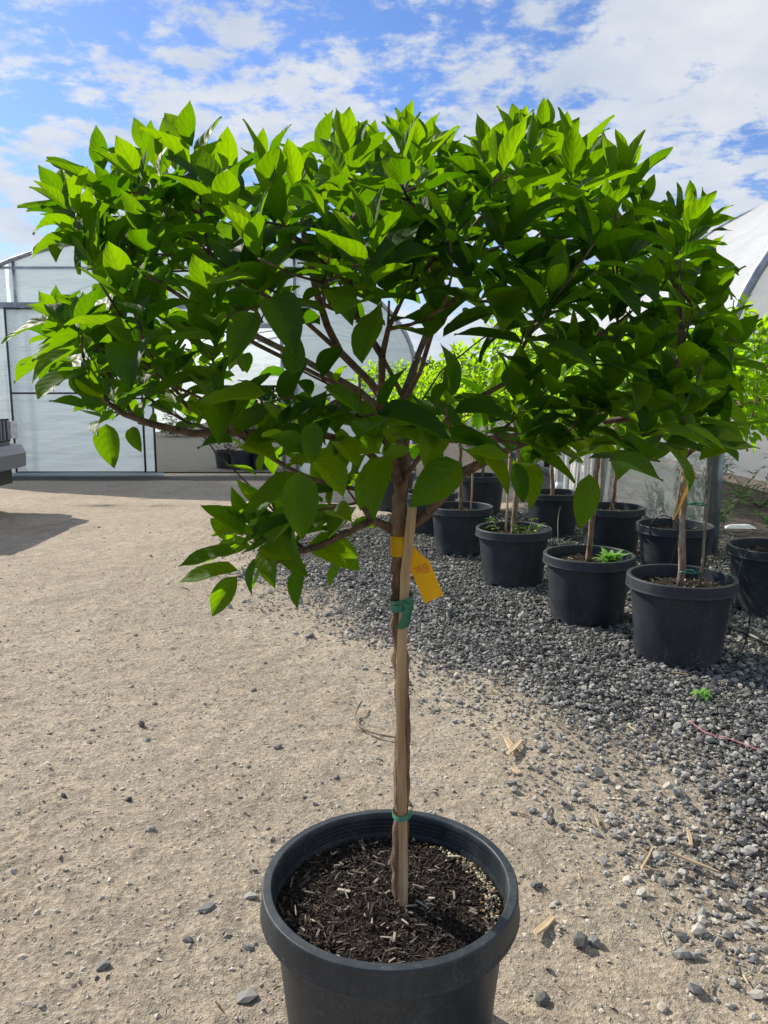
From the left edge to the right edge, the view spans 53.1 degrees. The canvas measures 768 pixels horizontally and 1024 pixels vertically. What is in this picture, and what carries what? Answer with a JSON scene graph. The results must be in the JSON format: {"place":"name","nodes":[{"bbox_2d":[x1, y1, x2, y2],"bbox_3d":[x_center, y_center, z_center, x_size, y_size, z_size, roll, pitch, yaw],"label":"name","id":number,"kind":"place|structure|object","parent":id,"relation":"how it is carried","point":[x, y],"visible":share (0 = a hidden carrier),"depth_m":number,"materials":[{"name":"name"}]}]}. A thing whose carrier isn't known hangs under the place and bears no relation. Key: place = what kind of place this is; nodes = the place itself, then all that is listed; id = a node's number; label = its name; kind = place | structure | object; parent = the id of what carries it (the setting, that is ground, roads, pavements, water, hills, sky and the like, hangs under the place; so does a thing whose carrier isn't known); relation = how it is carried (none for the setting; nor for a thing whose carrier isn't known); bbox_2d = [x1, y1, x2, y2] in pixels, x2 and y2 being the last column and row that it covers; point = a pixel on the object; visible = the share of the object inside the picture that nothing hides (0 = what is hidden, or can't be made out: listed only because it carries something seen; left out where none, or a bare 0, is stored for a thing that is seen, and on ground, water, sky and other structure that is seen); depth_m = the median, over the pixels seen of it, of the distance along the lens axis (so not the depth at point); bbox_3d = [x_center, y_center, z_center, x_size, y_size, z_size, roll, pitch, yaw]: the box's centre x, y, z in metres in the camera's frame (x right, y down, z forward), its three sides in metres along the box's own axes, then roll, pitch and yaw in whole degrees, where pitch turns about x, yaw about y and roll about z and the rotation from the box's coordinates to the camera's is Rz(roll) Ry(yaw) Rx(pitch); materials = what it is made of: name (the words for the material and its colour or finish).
{"place":"outdoors","nodes":[
{"label":"outdoors","id":0,"kind":"place"},
{"bbox_2d":[20,423,295,471],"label":"greenhouse floor","id":1,"kind":"structure","parent":0,"point":[180,453],"depth_m":16.21,"materials":[{"name":"grey concrete"}]},
{"bbox_2d":[0,244,416,475],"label":"greenhouse","id":2,"kind":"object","parent":1,"relation":"on","point":[53,436],"visible":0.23,"depth_m":12.35,"materials":[{"name":"plastic"}]},
{"bbox_2d":[3,307,163,475],"bbox_3d":[-4.815,-1.894,12.254,2.481,2.666,0.117,0,9,0],"label":"sliding door","id":3,"kind":"structure","parent":2,"relation":"in","point":[53,437],"depth_m":12.39,"materials":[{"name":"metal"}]},
{"bbox_2d":[213,449,237,468],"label":"nursery pot","id":4,"kind":"object","parent":1,"relation":"on","point":[225,456],"visible":0.62,"depth_m":13.46,"materials":[{"name":"plastic"}]},
{"bbox_2d":[229,450,251,469],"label":"nursery pot","id":5,"kind":"object","parent":1,"relation":"on","point":[241,457],"visible":0.77,"depth_m":13.26,"materials":[{"name":"plastic"}]},
{"bbox_2d":[203,427,255,453],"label":"purple maple","id":6,"kind":"object","parent":5,"relation":"on","point":[229,447],"visible":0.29,"depth_m":13.17,"materials":[{"name":"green plant"}]},
{"bbox_2d":[251,453,267,469],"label":"nursery pot","id":7,"kind":"object","parent":1,"relation":"on","point":[254,456],"visible":0.14,"depth_m":13.33,"materials":[{"name":"plastic"}]},
{"bbox_2d":[157,412,194,435],"bbox_3d":[-6.124,-2.709,22.791,1.551,0.990,1.566,0,9,0],"label":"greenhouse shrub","id":8,"kind":"object","parent":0,"point":[172,423],"visible":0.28,"depth_m":22.80,"materials":[{"name":"grey plant"}]},
{"bbox_2d":[0,392,767,1023],"bbox_3d":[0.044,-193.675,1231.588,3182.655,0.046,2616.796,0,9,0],"label":"ground","id":9,"kind":"structure","parent":0,"point":[48,526],"depth_m":2.75,"materials":[{"name":"beige soil"}]},
{"bbox_2d":[0,419,25,485],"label":"parked car","id":10,"kind":"object","parent":9,"relation":"on","point":[12,456],"visible":1,"depth_m":8.73,"materials":[{"name":"silver metal"}]},
{"bbox_2d":[139,720,144,726],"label":"stone","id":11,"kind":"object","parent":9,"relation":"on","point":[141,723],"visible":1,"depth_m":3.18,"materials":[{"name":"grey stone"}]},
{"bbox_2d":[182,935,193,943],"bbox_3d":[-0.496,1.084,1.946,0.033,0.020,0.020,7,11,38],"label":"stone","id":12,"kind":"object","parent":9,"relation":"on","point":[187,939],"visible":1,"depth_m":1.94,"materials":[{"name":"grey stone"}]},
{"bbox_2d":[198,902,214,913],"bbox_3d":[-0.476,1.062,2.063,0.050,0.015,0.028,-7,12,-39],"label":"stone","id":13,"kind":"object","parent":9,"relation":"on","point":[206,907],"visible":1,"depth_m":2.06,"materials":[{"name":"grey stone"}]},
{"bbox_2d":[237,987,257,1003],"bbox_3d":[-0.314,1.113,1.769,0.052,0.022,0.046,0,9,0],"label":"stone","id":14,"kind":"object","parent":9,"relation":"on","point":[247,995],"visible":1,"depth_m":1.76,"materials":[{"name":"beige stone"}]},
{"bbox_2d":[242,943,253,950],"bbox_3d":[-0.341,1.089,1.929,0.030,0.016,0.022,5,10,28],"label":"stone","id":15,"kind":"object","parent":9,"relation":"on","point":[247,946],"visible":1,"depth_m":1.92,"materials":[{"name":"grey stone"}]},
{"bbox_2d":[244,892,256,898],"bbox_3d":[-0.369,1.056,2.118,0.041,0.016,0.032,0,9,0],"label":"stone","id":16,"kind":"object","parent":9,"relation":"on","point":[250,895],"visible":1,"depth_m":2.11,"materials":[{"name":"white stone"}]},
{"bbox_2d":[273,744,281,748],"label":"stone","id":17,"kind":"object","parent":9,"relation":"on","point":[277,746],"visible":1,"depth_m":3.00,"materials":[{"name":"grey stone"}]},
{"bbox_2d":[213,352,463,408],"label":"distant trees","id":18,"kind":"object","parent":9,"relation":"on","point":[266,397],"visible":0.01,"depth_m":46.20,"materials":[{"name":"green plant"}]},
{"bbox_2d":[354,700,394,737],"bbox_3d":[-0.067,0.869,3.206,0.098,0.027,0.365,-4,10,-23],"label":"curved twig","id":19,"kind":"object","parent":9,"relation":"on","point":[365,729],"visible":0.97,"depth_m":3.14,"materials":[{"name":"brown wood"}]},
{"bbox_2d":[0,553,761,1014],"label":"straw litter","id":20,"kind":"object","parent":9,"relation":"on","point":[472,815],"visible":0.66,"depth_m":2.62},
{"bbox_2d":[0,522,767,1012],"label":"loose stones","id":21,"kind":"object","parent":9,"relation":"on","point":[104,964],"visible":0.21,"depth_m":2.86,"materials":[{"name":"grey stone"}]},
{"bbox_2d":[260,809,519,1023],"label":"nursery pot","id":22,"kind":"object","parent":9,"relation":"on","point":[348,940],"visible":0.97,"depth_m":1.50,"materials":[{"name":"plastic"}]},
{"bbox_2d":[1,97,767,899],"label":"potted tree","id":23,"kind":"object","parent":22,"relation":"in","point":[399,215],"visible":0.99,"depth_m":1.08,"materials":[{"name":"green plant"}]},
{"bbox_2d":[389,592,413,629],"bbox_3d":[0.033,0.185,1.465,0.045,0.057,0.077,0,9,0],"label":"tree tie","id":24,"kind":"object","parent":23,"relation":"attached to","point":[406,610],"visible":0.84,"depth_m":1.44,"materials":[{"name":"green plastic"}]},
{"bbox_2d":[390,535,442,602],"bbox_3d":[0.057,0.107,1.449,0.104,0.124,0.043,6,11,34],"label":"plant tag","id":25,"kind":"object","parent":23,"relation":"hanging from","point":[426,580],"visible":0.87,"depth_m":1.44,"materials":[{"name":"yellow plastic"}]},
{"bbox_2d":[396,506,416,909],"bbox_3d":[0.042,0.398,1.490,0.038,0.824,0.023,0,9,0],"label":"wooden stake","id":26,"kind":"object","parent":22,"relation":"in","point":[405,573],"visible":0.92,"depth_m":1.48,"materials":[{"name":"brown wood"}]},
{"bbox_2d":[392,801,412,821],"bbox_3d":[0.037,0.596,1.537,0.041,0.020,0.063,0,9,0],"label":"tree tie","id":27,"kind":"object","parent":26,"relation":"attached to","point":[399,819],"visible":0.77,"depth_m":1.51,"materials":[{"name":"green plastic"}]},
{"bbox_2d":[378,471,415,511],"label":"nursery pot","id":28,"kind":"object","parent":9,"relation":"on","point":[386,504],"visible":0.16,"depth_m":8.78,"materials":[{"name":"plastic"}]},
{"bbox_2d":[352,358,431,399],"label":"potted tree","id":29,"kind":"object","parent":28,"relation":"in","point":[372,372],"visible":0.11,"depth_m":8.62,"materials":[{"name":"green plant"}]},
{"bbox_2d":[407,489,457,535],"bbox_3d":[0.450,0.003,7.493,0.546,0.412,0.546,6,11,34],"label":"nursery pot","id":30,"kind":"object","parent":9,"relation":"on","point":[427,527],"visible":0.24,"depth_m":7.30,"materials":[{"name":"plastic"}]},
{"bbox_2d":[388,361,470,421],"bbox_3d":[0.434,-0.780,7.357,0.883,1.310,0.919,-4,10,-23],"label":"potted tree","id":31,"kind":"object","parent":30,"relation":"on","point":[404,376],"visible":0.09,"depth_m":7.27,"materials":[{"name":"green plant"}]},
{"bbox_2d":[433,501,493,557],"bbox_3d":[0.655,0.149,6.554,0.546,0.412,0.546,-8,12,-43],"label":"nursery pot","id":32,"kind":"object","parent":9,"relation":"on","point":[454,528],"visible":0.88,"depth_m":6.36,"materials":[{"name":"plastic"}]},
{"bbox_2d":[415,349,510,509],"bbox_3d":[0.650,-0.668,6.405,0.970,1.383,0.932,5,10,27],"label":"potted tree","id":33,"kind":"object","parent":32,"relation":"on","point":[423,382],"visible":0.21,"depth_m":6.26,"materials":[{"name":"green plant"}]},
{"bbox_2d":[470,457,473,509],"bbox_3d":[0.740,-0.303,6.452,0.034,0.681,0.016,0,9,0],"label":"bamboo cane","id":34,"kind":"object","parent":32,"relation":"on","point":[471,488],"visible":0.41,"depth_m":6.46,"materials":[{"name":"brown wood"}]},
{"bbox_2d":[463,472,502,514],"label":"nursery pot","id":35,"kind":"object","parent":9,"relation":"on","point":[487,488],"visible":0.61,"depth_m":8.47,"materials":[{"name":"plastic"}]},
{"bbox_2d":[463,357,507,476],"bbox_3d":[1.121,-1.017,8.548,0.981,1.456,1.021,1,9,8],"label":"potted tree","id":36,"kind":"object","parent":35,"relation":"in","point":[482,471],"visible":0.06,"depth_m":8.61,"materials":[{"name":"green plant"}]},
{"bbox_2d":[200,503,767,1020],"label":"gravel","id":37,"kind":"structure","parent":9,"relation":"on","point":[576,657],"depth_m":3.69,"materials":[{"name":"grey gravel"}]},
{"bbox_2d":[475,521,552,588],"bbox_3d":[0.925,0.314,5.517,0.546,0.412,0.546,5,10,31],"label":"nursery pot","id":38,"kind":"object","parent":37,"relation":"on","point":[509,559],"visible":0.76,"depth_m":5.33,"materials":[{"name":"plastic"}]},
{"bbox_2d":[486,518,526,533],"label":"sucker shoots","id":39,"kind":"object","parent":38,"relation":"in","point":[493,519],"visible":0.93,"depth_m":5.46,"materials":[{"name":"green plant"}]},
{"bbox_2d":[504,453,510,532],"bbox_3d":[0.870,-0.139,5.415,0.035,0.681,0.016,0,9,0],"label":"bamboo cane","id":40,"kind":"object","parent":38,"relation":"in","point":[506,518],"visible":0.55,"depth_m":5.42,"materials":[{"name":"brown wood"}]},
{"bbox_2d":[449,318,586,533],"bbox_3d":[0.934,-0.576,5.366,1.020,1.529,1.086,2,9,11],"label":"potted tree","id":41,"kind":"object","parent":38,"relation":"in","point":[468,368],"visible":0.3,"depth_m":5.27,"materials":[{"name":"green plant"}]},
{"bbox_2d":[512,518,544,533],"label":"sucker shoots","id":42,"kind":"object","parent":38,"relation":"in","point":[528,532],"visible":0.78,"depth_m":5.47,"materials":[{"name":"green plant"}]},
{"bbox_2d":[542,545,635,628],"bbox_3d":[1.230,0.451,4.648,0.546,0.412,0.546,2,9,15],"label":"nursery pot","id":43,"kind":"object","parent":37,"relation":"on","point":[583,592],"visible":0.81,"depth_m":4.46,"materials":[{"name":"plastic"}]},
{"bbox_2d":[506,337,659,561],"bbox_3d":[1.237,-0.384,4.513,0.990,1.412,0.952,-6,10,-36],"label":"potted tree","id":44,"kind":"object","parent":43,"relation":"on","point":[588,556],"visible":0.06,"depth_m":4.51,"materials":[{"name":"green plant"}]},
{"bbox_2d":[592,547,630,561],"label":"weed","id":45,"kind":"object","parent":43,"relation":"on","point":[610,556],"visible":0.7,"depth_m":4.53,"materials":[{"name":"green plant"}]},
{"bbox_2d":[635,518,714,566],"bbox_3d":[2.110,0.290,5.614,0.546,0.412,0.546,-2,9,-12],"label":"nursery pot","id":46,"kind":"object","parent":37,"relation":"on","point":[658,547],"visible":0.68,"depth_m":5.44,"materials":[{"name":"plastic"}]},
{"bbox_2d":[649,515,678,563],"bbox_3d":[1.930,0.236,5.339,0.177,0.428,0.219,8,12,42],"label":"drip tube","id":47,"kind":"object","parent":46,"relation":"attached to","point":[677,528],"visible":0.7,"depth_m":5.32,"materials":[{"name":"black plastic"}]},
{"bbox_2d":[615,334,758,529],"bbox_3d":[2.105,-0.564,5.467,1.035,1.456,0.972,-3,9,-16],"label":"potted tree","id":48,"kind":"object","parent":46,"relation":"on","point":[676,518],"visible":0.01,"depth_m":5.53,"materials":[{"name":"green plant"}]},
{"bbox_2d":[726,538,767,617],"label":"nursery pot","id":49,"kind":"object","parent":37,"relation":"on","point":[753,578],"visible":0.95,"depth_m":4.69,"materials":[{"name":"plastic"}]},
{"bbox_2d":[706,313,767,435],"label":"potted tree","id":50,"kind":"object","parent":49,"relation":"on","point":[749,370],"visible":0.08,"depth_m":4.47,"materials":[{"name":"green plant"}]},
{"bbox_2d":[730,552,748,617],"bbox_3d":[2.151,0.442,4.639,0.284,0.403,0.025,-6,11,-34],"label":"drip tube","id":51,"kind":"object","parent":49,"relation":"hanging from","point":[737,577],"visible":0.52,"depth_m":4.61,"materials":[{"name":"black plastic"}]},
{"bbox_2d":[727,625,767,645],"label":"irrigation hose","id":52,"kind":"object","parent":37,"relation":"on","point":[751,635],"visible":0.93,"depth_m":4.26,"materials":[{"name":"plastic"}]},
{"bbox_2d":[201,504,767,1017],"bbox_3d":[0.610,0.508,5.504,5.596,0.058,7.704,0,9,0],"label":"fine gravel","id":53,"kind":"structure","parent":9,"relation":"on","point":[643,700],"depth_m":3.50,"materials":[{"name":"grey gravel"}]},
{"bbox_2d":[689,720,758,749],"bbox_3d":[1.328,0.885,3.040,0.046,0.004,0.318,-5,11,-31],"label":"pink string","id":54,"kind":"object","parent":53,"relation":"on","point":[723,737],"visible":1,"depth_m":3.02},
{"bbox_2d":[503,736,517,755],"bbox_3d":[0.493,0.909,2.995,0.029,0.008,0.154,-1,12,-7],"label":"wood splinter","id":55,"kind":"object","parent":9,"relation":"on","point":[508,742],"visible":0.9,"depth_m":3.00,"materials":[{"name":"beige wood"}]},
{"bbox_2d":[506,739,522,754],"bbox_3d":[0.502,0.901,2.957,0.025,0.007,0.163,5,8,29],"label":"wood splinter","id":56,"kind":"object","parent":55,"relation":"on","point":[513,747],"visible":1,"depth_m":2.95,"materials":[{"name":"beige wood"}]},
{"bbox_2d":[511,767,520,774],"bbox_3d":[0.479,0.937,2.791,0.022,0.008,0.048,-4,12,-23],"label":"wood splinter","id":57,"kind":"object","parent":9,"relation":"on","point":[515,770],"visible":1,"depth_m":2.79,"materials":[{"name":"beige wood"}]},
{"bbox_2d":[535,990,550,1006],"bbox_3d":[0.362,1.114,1.755,0.035,0.024,0.035,4,10,22],"label":"stone","id":58,"kind":"object","parent":9,"relation":"on","point":[542,998],"visible":1,"depth_m":1.75,"materials":[{"name":"grey stone"}]},
{"bbox_2d":[532,915,554,935],"bbox_3d":[0.413,1.066,1.987,0.025,0.008,0.100,8,10,41],"label":"wood splinter","id":59,"kind":"object","parent":9,"relation":"on","point":[543,925],"visible":1,"depth_m":1.98,"materials":[{"name":"beige wood"}]},
{"bbox_2d":[546,817,555,823],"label":"stone","id":60,"kind":"object","parent":9,"relation":"on","point":[550,820],"visible":1,"depth_m":2.47,"materials":[{"name":"grey stone"}]},
{"bbox_2d":[528,488,575,537],"bbox_3d":[1.620,0.009,7.393,0.546,0.412,0.546,3,9,18],"label":"nursery pot","id":61,"kind":"object","parent":9,"relation":"on","point":[547,505],"visible":0.55,"depth_m":7.19,"materials":[{"name":"plastic"}]},
{"bbox_2d":[506,341,600,494],"bbox_3d":[1.630,-0.876,7.261,1.076,1.514,1.010,1,9,9],"label":"potted tree","id":62,"kind":"object","parent":61,"relation":"on","point":[552,484],"visible":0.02,"depth_m":7.33,"materials":[{"name":"green plant"}]},
{"bbox_2d":[544,453,562,488],"bbox_3d":[1.967,-0.402,8.947,0.227,0.755,0.080,0,9,0],"label":"water pipe","id":63,"kind":"object","parent":9,"relation":"on","point":[558,483],"visible":0.26,"depth_m":8.92,"materials":[{"name":"white plastic"}]},
{"bbox_2d":[550,447,577,489],"bbox_3d":[2.194,-0.561,9.329,0.332,0.950,0.120,0,9,0],"label":"plastic sheet","id":64,"kind":"object","parent":9,"relation":"on","point":[568,483],"visible":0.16,"depth_m":9.33,"materials":[{"name":"white plastic"}]},
{"bbox_2d":[573,931,588,946],"bbox_3d":[0.495,1.076,1.932,0.038,0.030,0.044,2,9,12],"label":"stone","id":65,"kind":"object","parent":9,"relation":"on","point":[580,939],"visible":1,"depth_m":1.92,"materials":[{"name":"grey stone"}]},
{"bbox_2d":[588,934,600,947],"bbox_3d":[0.531,1.087,1.948,0.033,0.033,0.036,4,10,24],"label":"stone","id":66,"kind":"object","parent":9,"relation":"on","point":[594,941],"visible":0.97,"depth_m":1.94,"materials":[{"name":"grey stone"}]},
{"bbox_2d":[594,813,599,827],"bbox_3d":[0.680,0.984,2.457,0.006,0.008,0.071,0,12,3],"label":"wood splinter","id":67,"kind":"object","parent":9,"relation":"on","point":[596,819],"visible":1,"depth_m":2.45,"materials":[{"name":"beige wood"}]},
{"bbox_2d":[583,502,645,554],"bbox_3d":[1.920,0.154,6.504,0.546,0.412,0.546,0,9,3],"label":"nursery pot","id":68,"kind":"object","parent":9,"relation":"on","point":[615,528],"visible":0.59,"depth_m":6.30,"materials":[{"name":"plastic"}]},
{"bbox_2d":[565,356,626,510],"bbox_3d":[1.936,-0.675,6.386,0.942,1.398,0.980,-4,10,-26],"label":"potted tree","id":69,"kind":"object","parent":68,"relation":"in","point":[613,497],"visible":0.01,"depth_m":6.45,"materials":[{"name":"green plant"}]},
{"bbox_2d":[599,459,602,501],"bbox_3d":[1.910,-0.351,6.758,0.035,0.681,0.016,0,9,0],"label":"bamboo cane","id":70,"kind":"object","parent":68,"relation":"in","point":[601,478],"visible":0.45,"depth_m":6.76,"materials":[{"name":"brown wood"}]},
{"bbox_2d":[641,847,652,869],"bbox_3d":[0.776,1.019,2.269,0.009,0.007,0.142,6,8,32],"label":"wood splinter","id":71,"kind":"object","parent":9,"relation":"on","point":[646,858],"visible":1,"depth_m":2.26,"materials":[{"name":"beige wood"}]},
{"bbox_2d":[625,564,738,671],"bbox_3d":[1.520,0.541,3.963,0.546,0.441,0.546,0,9,0],"label":"nursery pot","id":72,"kind":"object","parent":9,"relation":"on","point":[675,624],"visible":0.9,"depth_m":3.79,"materials":[{"name":"plastic"}]},
{"bbox_2d":[598,293,767,585],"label":"potted tree","id":73,"kind":"object","parent":72,"relation":"on","point":[752,407],"visible":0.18,"depth_m":3.58,"materials":[{"name":"green plant"}]},
{"bbox_2d":[672,475,696,519],"bbox_3d":[1.485,-0.071,3.775,0.125,0.224,0.046,-4,10,-22],"label":"ribbon","id":74,"kind":"object","parent":73,"relation":"hanging from","point":[683,497],"visible":0.54,"depth_m":3.79,"materials":[{"name":"yellow plastic"}]},
{"bbox_2d":[679,569,700,573],"bbox_3d":[1.551,0.303,3.914,0.102,0.019,0.066,2,9,11],"label":"tree tie","id":75,"kind":"object","parent":73,"relation":"attached to","point":[695,572],"visible":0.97,"depth_m":3.89,"materials":[{"name":"green plastic"}]},
{"bbox_2d":[687,502,708,505],"bbox_3d":[1.572,-0.041,3.860,0.102,0.019,0.066,2,9,11],"label":"tree tie","id":76,"kind":"object","parent":73,"relation":"attached to","point":[698,504],"visible":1,"depth_m":3.84,"materials":[{"name":"green plastic"}]},
{"bbox_2d":[698,466,711,587],"bbox_3d":[1.610,0.107,3.864,0.035,0.681,0.016,0,9,0],"label":"bamboo cane","id":77,"kind":"object","parent":72,"relation":"in","point":[705,528],"visible":0.84,"depth_m":3.85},
{"bbox_2d":[713,582,750,648],"bbox_3d":[1.812,0.541,3.964,0.397,0.416,0.128,-7,11,-37],"label":"drip tube","id":78,"kind":"object","parent":72,"relation":"attached to","point":[748,607],"visible":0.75,"depth_m":3.92,"materials":[{"name":"black plastic"}]},
{"bbox_2d":[686,829,692,846],"bbox_3d":[0.940,1.000,2.365,0.011,0.008,0.087,2,12,14],"label":"wood splinter","id":79,"kind":"object","parent":9,"relation":"on","point":[689,837],"visible":1,"depth_m":2.36,"materials":[{"name":"beige wood"}]},
{"bbox_2d":[667,851,720,872],"bbox_3d":[0.891,1.007,2.217,0.151,0.008,0.010,11,14,37],"label":"wood splinter","id":80,"kind":"object","parent":9,"relation":"on","point":[694,862],"visible":1,"depth_m":2.21,"materials":[{"name":"beige wood"}]},
{"bbox_2d":[690,688,712,700],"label":"weed","id":81,"kind":"object","parent":9,"relation":"on","point":[705,694],"visible":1,"depth_m":3.45,"materials":[{"name":"green plant"}]},
{"bbox_2d":[0,0,767,388],"label":"sky","id":82,"kind":"structure","parent":0,"point":[691,74],"materials":[{"name":"blue"}]},
{"bbox_2d":[580,453,598,480],"bbox_3d":[2.559,-0.578,9.528,0.243,0.920,0.120,0,9,0],"label":"plastic sheet","id":83,"kind":"object","parent":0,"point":[587,465],"visible":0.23,"depth_m":9.52,"materials":[{"name":"white plastic"}]},
{"bbox_2d":[474,428,767,550],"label":"greenhouse floor","id":84,"kind":"structure","parent":0,"point":[752,518],"depth_m":9.67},
{"bbox_2d":[463,201,767,555],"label":"greenhouse","id":85,"kind":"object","parent":84,"relation":"on","point":[745,238],"visible":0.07,"depth_m":7.16,"materials":[{"name":"plastic"}]},
{"bbox_2d":[599,458,637,482],"bbox_3d":[3.529,-0.813,11.379,1.167,0.777,1.020,7,11,37],"label":"shrub","id":86,"kind":"object","parent":84,"relation":"on","point":[629,474],"visible":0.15,"depth_m":11.32,"materials":[{"name":"grey plant"}]},
{"bbox_2d":[599,455,673,495],"bbox_3d":[3.233,-0.562,9.965,1.019,0.724,0.944,8,12,40],"label":"shrub","id":87,"kind":"object","parent":84,"relation":"on","point":[635,489],"visible":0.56,"depth_m":9.95,"materials":[{"name":"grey plant"}]},
{"bbox_2d":[653,447,705,475],"bbox_3d":[4.713,-0.939,12.217,1.256,0.764,1.111,0,9,0],"label":"shrub","id":88,"kind":"object","parent":84,"relation":"on","point":[669,466],"visible":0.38,"depth_m":12.21,"materials":[{"name":"grey plant"}]},
{"bbox_2d":[632,451,731,510],"bbox_3d":[3.285,-0.356,8.657,1.085,0.726,1.143,0,9,0],"label":"shrub","id":89,"kind":"object","parent":84,"relation":"on","point":[655,489],"visible":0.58,"depth_m":8.67,"materials":[{"name":"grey plant"}]},
{"bbox_2d":[660,454,735,491],"bbox_3d":[4.226,-0.616,10.295,1.079,0.726,1.055,6,11,35],"label":"shrub","id":90,"kind":"object","parent":84,"relation":"on","point":[675,467],"visible":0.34,"depth_m":10.27,"materials":[{"name":"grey plant"}]},
{"bbox_2d":[656,466,765,524],"bbox_3d":[3.148,-0.146,7.490,1.093,0.676,0.924,0,9,0],"label":"shrub","id":91,"kind":"object","parent":84,"relation":"on","point":[722,512],"visible":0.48,"depth_m":7.43,"materials":[{"name":"green plant"}]},
{"bbox_2d":[725,524,755,528],"bbox_3d":[3.547,0.139,7.674,0.326,0.035,0.146,1,9,6],"label":"plastic scrap","id":92,"kind":"object","parent":84,"relation":"on","point":[739,526],"visible":1,"depth_m":7.63,"materials":[{"name":"white plastic"}]},
{"bbox_2d":[722,453,767,507],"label":"shrub","id":93,"kind":"object","parent":84,"relation":"on","point":[744,492],"visible":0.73,"depth_m":9.10,"materials":[{"name":"green plant"}]},
{"bbox_2d":[742,484,767,528],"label":"shrub","id":94,"kind":"object","parent":84,"relation":"on","point":[762,514],"visible":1,"depth_m":7.15,"materials":[{"name":"green plant"}]},
{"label":"drip tube","id":95,"kind":"object","parent":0,"visible":0},
{"bbox_2d":[557,507,562,545],"bbox_3d":[1.435,0.176,6.209,0.078,0.376,0.711,1,9,8],"label":"drip tube","id":96,"kind":"object","parent":95,"relation":"hanging from","point":[557,524],"visible":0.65,"depth_m":6.21,"materials":[{"name":"black plastic"}]}
]}

